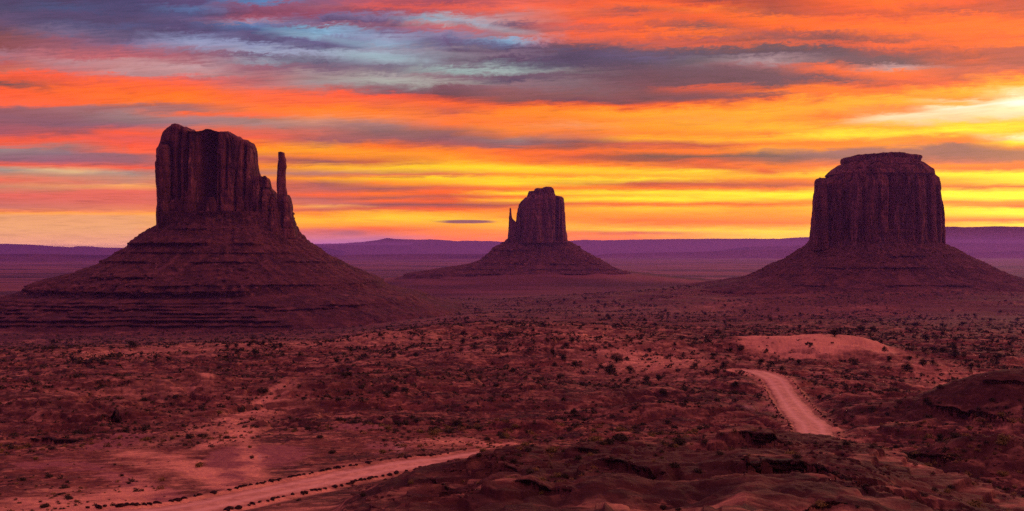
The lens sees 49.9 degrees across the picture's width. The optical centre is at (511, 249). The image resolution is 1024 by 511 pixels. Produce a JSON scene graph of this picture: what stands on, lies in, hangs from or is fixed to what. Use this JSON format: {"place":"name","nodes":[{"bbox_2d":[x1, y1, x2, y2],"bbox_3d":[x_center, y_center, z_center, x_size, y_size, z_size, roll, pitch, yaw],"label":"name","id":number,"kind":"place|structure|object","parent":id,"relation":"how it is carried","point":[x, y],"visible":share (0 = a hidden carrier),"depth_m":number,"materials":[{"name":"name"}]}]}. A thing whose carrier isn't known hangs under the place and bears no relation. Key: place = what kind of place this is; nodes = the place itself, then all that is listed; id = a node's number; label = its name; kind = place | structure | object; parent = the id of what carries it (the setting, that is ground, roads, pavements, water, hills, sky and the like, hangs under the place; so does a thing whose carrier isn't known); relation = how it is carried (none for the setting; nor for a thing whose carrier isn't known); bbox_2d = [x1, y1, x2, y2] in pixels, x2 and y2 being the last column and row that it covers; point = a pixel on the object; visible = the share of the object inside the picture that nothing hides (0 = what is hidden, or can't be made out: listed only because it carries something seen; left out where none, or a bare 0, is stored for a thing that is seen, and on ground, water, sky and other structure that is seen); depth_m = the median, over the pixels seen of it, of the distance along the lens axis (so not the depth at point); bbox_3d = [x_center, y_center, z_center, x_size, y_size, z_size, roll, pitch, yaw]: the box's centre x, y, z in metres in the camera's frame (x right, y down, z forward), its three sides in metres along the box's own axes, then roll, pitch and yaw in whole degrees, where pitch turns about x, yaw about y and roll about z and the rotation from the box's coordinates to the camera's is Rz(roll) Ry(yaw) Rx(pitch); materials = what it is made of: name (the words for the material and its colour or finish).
{"place":"outdoors","nodes":[
{"label":"outdoors","id":0,"kind":"place"},
{"bbox_2d":[0,254,110,261],"bbox_3d":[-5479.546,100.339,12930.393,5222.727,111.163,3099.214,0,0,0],"label":"hills","id":1,"kind":"structure","parent":0,"point":[42,257],"depth_m":12386.39,"materials":[{"name":"purple stone"}]},
{"bbox_2d":[0,244,340,254],"bbox_3d":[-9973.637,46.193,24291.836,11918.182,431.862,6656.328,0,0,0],"label":"hills","id":2,"kind":"structure","parent":0,"point":[31,249],"depth_m":22828.68,"materials":[{"name":"purple stone"}]},
{"bbox_2d":[315,238,449,244],"bbox_3d":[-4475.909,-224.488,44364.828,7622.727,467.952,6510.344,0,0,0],"label":"hills","id":3,"kind":"structure","parent":0,"point":[387,241],"depth_m":42693.23,"materials":[{"name":"purple stone"}]},
{"bbox_2d":[331,254,485,259],"bbox_3d":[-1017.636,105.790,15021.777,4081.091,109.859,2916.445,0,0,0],"label":"hills","id":4,"kind":"structure","parent":0,"point":[417,256],"depth_m":14472.79,"materials":[{"name":"purple stone"}]},
{"bbox_2d":[101,369,835,510],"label":"road","id":5,"kind":"structure","parent":0,"point":[798,412],"depth_m":165.98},
{"bbox_2d":[0,258,1023,510],"bbox_3d":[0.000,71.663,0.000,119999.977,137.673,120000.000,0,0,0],"label":"ground","id":6,"kind":"structure","parent":0,"point":[718,484],"depth_m":275.12,"materials":[{"name":"soil"}]},
{"bbox_2d":[39,502,50,507],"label":"sagebrush","id":7,"kind":"object","parent":6,"relation":"on","point":[45,505],"visible":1,"depth_m":134.16,"materials":[{"name":"green plant"}]},
{"bbox_2d":[44,472,53,477],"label":"sagebrush","id":8,"kind":"object","parent":6,"relation":"on","point":[48,475],"visible":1,"depth_m":166.60,"materials":[{"name":"green plant"}]},
{"bbox_2d":[28,437,80,443],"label":"rock ledge","id":9,"kind":"object","parent":6,"relation":"on","point":[57,440],"visible":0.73,"depth_m":222.48,"materials":[{"name":"brown stone"}]},
{"bbox_2d":[85,409,126,431],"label":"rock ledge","id":10,"kind":"object","parent":6,"relation":"on","point":[115,414],"visible":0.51,"depth_m":259.97,"materials":[{"name":"brown stone"}]},
{"bbox_2d":[115,503,124,506],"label":"stone","id":11,"kind":"object","parent":6,"relation":"on","point":[120,505],"visible":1,"depth_m":124.54,"materials":[{"name":"brown stone"}]},
{"bbox_2d":[128,340,136,347],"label":"juniper tree","id":12,"kind":"object","parent":6,"relation":"on","point":[133,344],"visible":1,"depth_m":587.78,"materials":[{"name":"green plant"}]},
{"bbox_2d":[185,432,195,438],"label":"sagebrush","id":13,"kind":"object","parent":6,"relation":"on","point":[189,435],"visible":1,"depth_m":217.25,"materials":[{"name":"green plant"}]},
{"bbox_2d":[195,461,203,466],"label":"bush","id":14,"kind":"object","parent":6,"relation":"on","point":[198,464],"visible":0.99,"depth_m":175.28,"materials":[{"name":"brown plant"}]},
{"bbox_2d":[223,506,233,510],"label":"stone","id":15,"kind":"object","parent":6,"relation":"on","point":[229,507],"visible":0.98,"depth_m":125.87,"materials":[{"name":"brown stone"}]},
{"bbox_2d":[0,123,464,333],"bbox_3d":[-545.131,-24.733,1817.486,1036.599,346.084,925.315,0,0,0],"label":"butte","id":16,"kind":"object","parent":6,"relation":"on","point":[223,244],"visible":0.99,"depth_m":1614.80,"materials":[{"name":"stone"}]},
{"bbox_2d":[260,387,269,392],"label":"sagebrush","id":17,"kind":"object","parent":6,"relation":"on","point":[264,390],"visible":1,"depth_m":293.62,"materials":[{"name":"green plant"}]},
{"bbox_2d":[428,429,437,434],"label":"bush","id":18,"kind":"object","parent":6,"relation":"on","point":[433,432],"visible":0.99,"depth_m":218.89,"materials":[{"name":"brown plant"}]},
{"bbox_2d":[443,428,454,432],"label":"sagebrush","id":19,"kind":"object","parent":6,"relation":"on","point":[448,430],"visible":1,"depth_m":222.74,"materials":[{"name":"green plant"}]},
{"bbox_2d":[425,477,478,500],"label":"rock ledge","id":20,"kind":"object","parent":6,"relation":"on","point":[446,487],"visible":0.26,"depth_m":102.72,"materials":[{"name":"brown stone"}]},
{"bbox_2d":[486,450,516,471],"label":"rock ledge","id":21,"kind":"object","parent":6,"relation":"on","point":[510,466],"visible":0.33,"depth_m":105.50,"materials":[{"name":"brown stone"}]},
{"bbox_2d":[0,284,1023,510],"bbox_3d":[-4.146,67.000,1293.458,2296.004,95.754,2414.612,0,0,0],"label":"scrub","id":22,"kind":"object","parent":6,"relation":"on","point":[77,360],"visible":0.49,"depth_m":428.41,"materials":[{"name":"green plant"}]},
{"bbox_2d":[0,368,1023,510],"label":"desert shrubs","id":23,"kind":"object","parent":6,"relation":"on","point":[697,450],"depth_m":126.59,"materials":[{"name":"plant"}]},
{"bbox_2d":[509,457,517,462],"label":"sagebrush","id":24,"kind":"object","parent":6,"relation":"on","point":[514,460],"visible":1,"depth_m":106.97,"materials":[{"name":"green plant"}]},
{"bbox_2d":[403,186,630,278],"bbox_3d":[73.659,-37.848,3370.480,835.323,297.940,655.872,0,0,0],"label":"butte","id":25,"kind":"object","parent":6,"relation":"on","point":[536,241],"visible":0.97,"depth_m":3199.73,"materials":[{"name":"stone"}]},
{"bbox_2d":[520,441,529,445],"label":"sagebrush","id":26,"kind":"object","parent":6,"relation":"on","point":[524,444],"visible":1,"depth_m":119.39,"materials":[{"name":"green plant"}]},
{"bbox_2d":[525,468,534,472],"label":"sagebrush","id":27,"kind":"object","parent":6,"relation":"on","point":[528,470],"visible":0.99,"depth_m":102.25,"materials":[{"name":"green plant"}]},
{"bbox_2d":[513,479,575,493],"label":"rock ledge","id":28,"kind":"object","parent":6,"relation":"on","point":[526,482],"visible":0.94,"depth_m":85.59,"materials":[{"name":"brown stone"}]},
{"bbox_2d":[545,445,559,452],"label":"sagebrush","id":29,"kind":"object","parent":6,"relation":"on","point":[552,448],"visible":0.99,"depth_m":120.27,"materials":[{"name":"brown plant"}]},
{"bbox_2d":[570,408,577,415],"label":"juniper tree","id":30,"kind":"object","parent":6,"relation":"on","point":[574,411],"visible":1,"depth_m":259.50,"materials":[{"name":"green plant"}]},
{"bbox_2d":[570,359,579,366],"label":"juniper tree","id":31,"kind":"object","parent":6,"relation":"on","point":[574,363],"visible":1,"depth_m":389.45,"materials":[{"name":"green plant"}]},
{"bbox_2d":[573,455,582,459],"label":"sagebrush","id":32,"kind":"object","parent":6,"relation":"on","point":[577,457],"visible":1,"depth_m":108.10,"materials":[{"name":"green plant"}]},
{"bbox_2d":[574,447,599,452],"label":"rock ledge","id":33,"kind":"object","parent":6,"relation":"on","point":[584,449],"visible":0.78,"depth_m":117.82,"materials":[{"name":"brown stone"}]},
{"bbox_2d":[587,434,603,441],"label":"sagebrush","id":34,"kind":"object","parent":6,"relation":"on","point":[595,438],"visible":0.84,"depth_m":126.32,"materials":[{"name":"brown plant"}]},
{"bbox_2d":[605,436,614,444],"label":"sagebrush","id":35,"kind":"object","parent":6,"relation":"on","point":[610,441],"visible":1,"depth_m":121.21,"materials":[{"name":"green plant"}]},
{"bbox_2d":[603,361,617,374],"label":"juniper tree","id":36,"kind":"object","parent":6,"relation":"on","point":[611,368],"visible":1,"depth_m":370.12,"materials":[{"name":"green plant"}]},
{"bbox_2d":[610,352,622,362],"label":"juniper tree","id":37,"kind":"object","parent":6,"relation":"on","point":[617,358],"visible":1,"depth_m":398.12,"materials":[{"name":"green plant"}]},
{"bbox_2d":[612,431,623,439],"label":"sagebrush","id":38,"kind":"object","parent":6,"relation":"on","point":[618,434],"visible":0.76,"depth_m":123.95,"materials":[{"name":"green plant"}]},
{"bbox_2d":[615,427,624,431],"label":"sagebrush","id":39,"kind":"object","parent":6,"relation":"on","point":[620,429],"visible":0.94,"depth_m":230.92,"materials":[{"name":"green plant"}]},
{"bbox_2d":[615,434,628,441],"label":"sagebrush","id":40,"kind":"object","parent":6,"relation":"on","point":[624,438],"visible":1,"depth_m":122.77,"materials":[{"name":"green plant"}]},
{"bbox_2d":[623,377,631,382],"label":"juniper tree","id":41,"kind":"object","parent":6,"relation":"on","point":[628,379],"visible":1,"depth_m":337.69,"materials":[{"name":"green plant"}]},
{"bbox_2d":[625,366,634,372],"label":"juniper tree","id":42,"kind":"object","parent":6,"relation":"on","point":[630,369],"visible":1,"depth_m":367.85,"materials":[{"name":"green plant"}]},
{"bbox_2d":[598,458,666,479],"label":"rock ledge","id":43,"kind":"object","parent":6,"relation":"on","point":[636,469],"visible":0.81,"depth_m":100.72,"materials":[{"name":"brown stone"}]},
{"bbox_2d":[655,374,663,380],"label":"juniper tree","id":44,"kind":"object","parent":6,"relation":"on","point":[659,377],"visible":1,"depth_m":343.67,"materials":[{"name":"green plant"}]},
{"bbox_2d":[660,388,666,394],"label":"juniper tree","id":45,"kind":"object","parent":6,"relation":"on","point":[663,392],"visible":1,"depth_m":295.84,"materials":[{"name":"green plant"}]},
{"bbox_2d":[670,461,679,467],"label":"sagebrush","id":46,"kind":"object","parent":6,"relation":"on","point":[676,464],"visible":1,"depth_m":100.95,"materials":[{"name":"green plant"}]},
{"bbox_2d":[671,435,686,444],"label":"sagebrush","id":47,"kind":"object","parent":6,"relation":"on","point":[679,440],"visible":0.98,"depth_m":124.99,"materials":[{"name":"green plant"}]},
{"bbox_2d":[689,363,698,368],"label":"juniper tree","id":48,"kind":"object","parent":6,"relation":"on","point":[694,365],"visible":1,"depth_m":361.62,"materials":[{"name":"green plant"}]},
{"bbox_2d":[693,467,702,472],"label":"sagebrush","id":49,"kind":"object","parent":6,"relation":"on","point":[697,470],"visible":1,"depth_m":99.84,"materials":[{"name":"green plant"}]},
{"bbox_2d":[719,361,727,367],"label":"juniper tree","id":50,"kind":"object","parent":6,"relation":"on","point":[723,365],"visible":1,"depth_m":374.20,"materials":[{"name":"green plant"}]},
{"bbox_2d":[737,344,743,350],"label":"juniper tree","id":51,"kind":"object","parent":6,"relation":"on","point":[741,346],"visible":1,"depth_m":440.73,"materials":[{"name":"green plant"}]},
{"bbox_2d":[755,359,764,365],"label":"juniper tree","id":52,"kind":"object","parent":6,"relation":"on","point":[761,361],"visible":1,"depth_m":371.95,"materials":[{"name":"green plant"}]},
{"bbox_2d":[738,430,791,450],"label":"rock ledge","id":53,"kind":"object","parent":6,"relation":"on","point":[762,439],"visible":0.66,"depth_m":123.02,"materials":[{"name":"brown stone"}]},
{"bbox_2d":[766,360,776,366],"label":"juniper tree","id":54,"kind":"object","parent":6,"relation":"on","point":[770,363],"visible":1,"depth_m":369.74,"materials":[{"name":"green plant"}]},
{"bbox_2d":[792,454,801,457],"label":"sagebrush","id":55,"kind":"object","parent":6,"relation":"on","point":[796,456],"visible":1,"depth_m":103.11,"materials":[{"name":"green plant"}]},
{"bbox_2d":[731,455,877,497],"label":"rock ledge","id":56,"kind":"object","parent":6,"relation":"on","point":[794,463],"visible":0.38,"depth_m":101.39,"materials":[{"name":"brown stone"}]},
{"bbox_2d":[780,500,849,510],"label":"rock ledge","id":57,"kind":"object","parent":6,"relation":"on","point":[830,503],"visible":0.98,"depth_m":79.18,"materials":[{"name":"brown stone"}]},
{"bbox_2d":[814,499,827,507],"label":"bush","id":58,"kind":"object","parent":6,"relation":"on","point":[819,503],"visible":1,"depth_m":78.97,"materials":[{"name":"brown plant"}]},
{"bbox_2d":[828,328,838,336],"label":"juniper tree","id":59,"kind":"object","parent":6,"relation":"on","point":[835,330],"visible":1,"depth_m":453.10,"materials":[{"name":"green plant"}]},
{"bbox_2d":[840,439,850,444],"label":"sagebrush","id":60,"kind":"object","parent":6,"relation":"on","point":[846,442],"visible":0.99,"depth_m":120.73,"materials":[{"name":"green plant"}]},
{"bbox_2d":[676,152,1023,294],"bbox_3d":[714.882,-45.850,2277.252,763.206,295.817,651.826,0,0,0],"label":"butte","id":61,"kind":"object","parent":6,"relation":"on","point":[877,223],"visible":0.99,"depth_m":2133.23,"materials":[{"name":"stone"}]},
{"bbox_2d":[848,356,858,363],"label":"juniper tree","id":62,"kind":"object","parent":6,"relation":"on","point":[852,360],"visible":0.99,"depth_m":394.33,"materials":[{"name":"green plant"}]},
{"bbox_2d":[856,324,865,330],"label":"juniper tree","id":63,"kind":"object","parent":6,"relation":"on","point":[862,328],"visible":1,"depth_m":720.59,"materials":[{"name":"green plant"}]},
{"bbox_2d":[901,361,915,370],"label":"juniper tree","id":64,"kind":"object","parent":6,"relation":"on","point":[906,366],"visible":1,"depth_m":380.12,"materials":[{"name":"green plant"}]},
{"bbox_2d":[904,451,912,457],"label":"sagebrush","id":65,"kind":"object","parent":6,"relation":"on","point":[908,454],"visible":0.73,"depth_m":155.99,"materials":[{"name":"green plant"}]},
{"bbox_2d":[918,358,926,365],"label":"juniper tree","id":66,"kind":"object","parent":6,"relation":"on","point":[922,361],"visible":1,"depth_m":389.66,"materials":[{"name":"green plant"}]},
{"bbox_2d":[921,334,930,340],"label":"juniper tree","id":67,"kind":"object","parent":6,"relation":"on","point":[925,337],"visible":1,"depth_m":578.82,"materials":[{"name":"green plant"}]},
{"bbox_2d":[923,398,933,404],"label":"juniper tree","id":68,"kind":"object","parent":6,"relation":"on","point":[925,400],"visible":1,"depth_m":235.39,"materials":[{"name":"green plant"}]},
{"bbox_2d":[929,346,937,352],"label":"juniper tree","id":69,"kind":"object","parent":6,"relation":"on","point":[933,348],"visible":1,"depth_m":449.99,"materials":[{"name":"green plant"}]},
{"bbox_2d":[913,453,955,462],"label":"rock ledge","id":70,"kind":"object","parent":6,"relation":"on","point":[930,456],"visible":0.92,"depth_m":152.49,"materials":[{"name":"brown stone"}]},
{"bbox_2d":[936,433,945,440],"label":"juniper tree","id":71,"kind":"object","parent":6,"relation":"on","point":[939,436],"visible":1,"depth_m":157.02,"materials":[{"name":"green plant"}]},
{"bbox_2d":[946,483,954,488],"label":"bush","id":72,"kind":"object","parent":6,"relation":"on","point":[951,486],"visible":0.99,"depth_m":104.96,"materials":[{"name":"green plant"}]},
{"bbox_2d":[946,431,959,438],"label":"sagebrush","id":73,"kind":"object","parent":6,"relation":"on","point":[953,435],"visible":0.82,"depth_m":158.75,"materials":[{"name":"green plant"}]},
{"bbox_2d":[949,342,956,349],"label":"juniper tree","id":74,"kind":"object","parent":6,"relation":"on","point":[952,345],"visible":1,"depth_m":500.12,"materials":[{"name":"green plant"}]},
{"bbox_2d":[947,350,960,357],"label":"juniper tree","id":75,"kind":"object","parent":6,"relation":"on","point":[954,353],"visible":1,"depth_m":437.56,"materials":[{"name":"green plant"}]},
{"bbox_2d":[966,363,974,369],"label":"juniper tree","id":76,"kind":"object","parent":6,"relation":"on","point":[971,365],"visible":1,"depth_m":383.76,"materials":[{"name":"green plant"}]},
{"bbox_2d":[929,404,1012,424],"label":"rock ledge","id":77,"kind":"object","parent":6,"relation":"on","point":[961,413],"visible":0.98,"depth_m":227.32,"materials":[{"name":"brown stone"}]},
{"bbox_2d":[967,498,985,507],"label":"sagebrush","id":78,"kind":"object","parent":6,"relation":"on","point":[975,503],"visible":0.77,"depth_m":93.64,"materials":[{"name":"green plant"}]},
{"bbox_2d":[989,352,1002,361],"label":"juniper tree","id":79,"kind":"object","parent":6,"relation":"on","point":[996,356],"visible":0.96,"depth_m":421.76,"materials":[{"name":"green plant"}]},
{"bbox_2d":[995,439,1006,444],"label":"sagebrush","id":80,"kind":"object","parent":6,"relation":"on","point":[999,441],"visible":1,"depth_m":152.21,"materials":[{"name":"green plant"}]},
{"bbox_2d":[995,470,1009,476],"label":"sagebrush","id":81,"kind":"object","parent":6,"relation":"on","point":[1002,473],"visible":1,"depth_m":145.46,"materials":[{"name":"green plant"}]},
{"bbox_2d":[983,379,1023,385],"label":"rock ledge","id":82,"kind":"object","parent":6,"relation":"on","point":[999,381],"visible":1,"depth_m":230.79,"materials":[{"name":"brown stone"}]},
{"bbox_2d":[997,433,1010,440],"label":"sagebrush","id":83,"kind":"object","parent":6,"relation":"on","point":[1003,437],"visible":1,"depth_m":152.76,"materials":[{"name":"green plant"}]},
{"bbox_2d":[0,0,1023,247],"label":"sky","id":84,"kind":"structure","parent":0,"point":[394,119],"materials":[{"name":"orange"}]},
{"bbox_2d":[317,237,808,254],"bbox_3d":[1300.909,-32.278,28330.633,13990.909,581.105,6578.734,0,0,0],"label":"hills","id":85,"kind":"structure","parent":0,"point":[594,247],"depth_m":26859.10,"materials":[{"name":"purple stone"}]},
{"bbox_2d":[593,250,1023,257],"bbox_3d":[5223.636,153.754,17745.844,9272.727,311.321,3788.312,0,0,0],"label":"hills","id":86,"kind":"structure","parent":0,"point":[785,253],"depth_m":16792.90,"materials":[{"name":"purple stone"}]},
{"bbox_2d":[718,243,1023,251],"bbox_3d":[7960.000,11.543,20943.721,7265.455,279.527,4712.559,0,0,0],"label":"hills","id":87,"kind":"structure","parent":0,"point":[978,247],"depth_m":19832.75,"materials":[{"name":"purple stone"}]},
{"bbox_2d":[945,226,1023,235],"bbox_3d":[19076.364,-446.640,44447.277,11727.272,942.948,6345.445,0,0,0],"label":"hills","id":88,"kind":"structure","parent":0,"point":[985,230],"depth_m":42770.96,"materials":[{"name":"purple stone"}]},
{"bbox_2d":[945,235,1023,242],"bbox_3d":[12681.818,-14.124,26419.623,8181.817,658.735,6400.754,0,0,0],"label":"hills","id":89,"kind":"structure","parent":0,"point":[987,239],"depth_m":24969.19,"materials":[{"name":"purple stone"}]}
]}

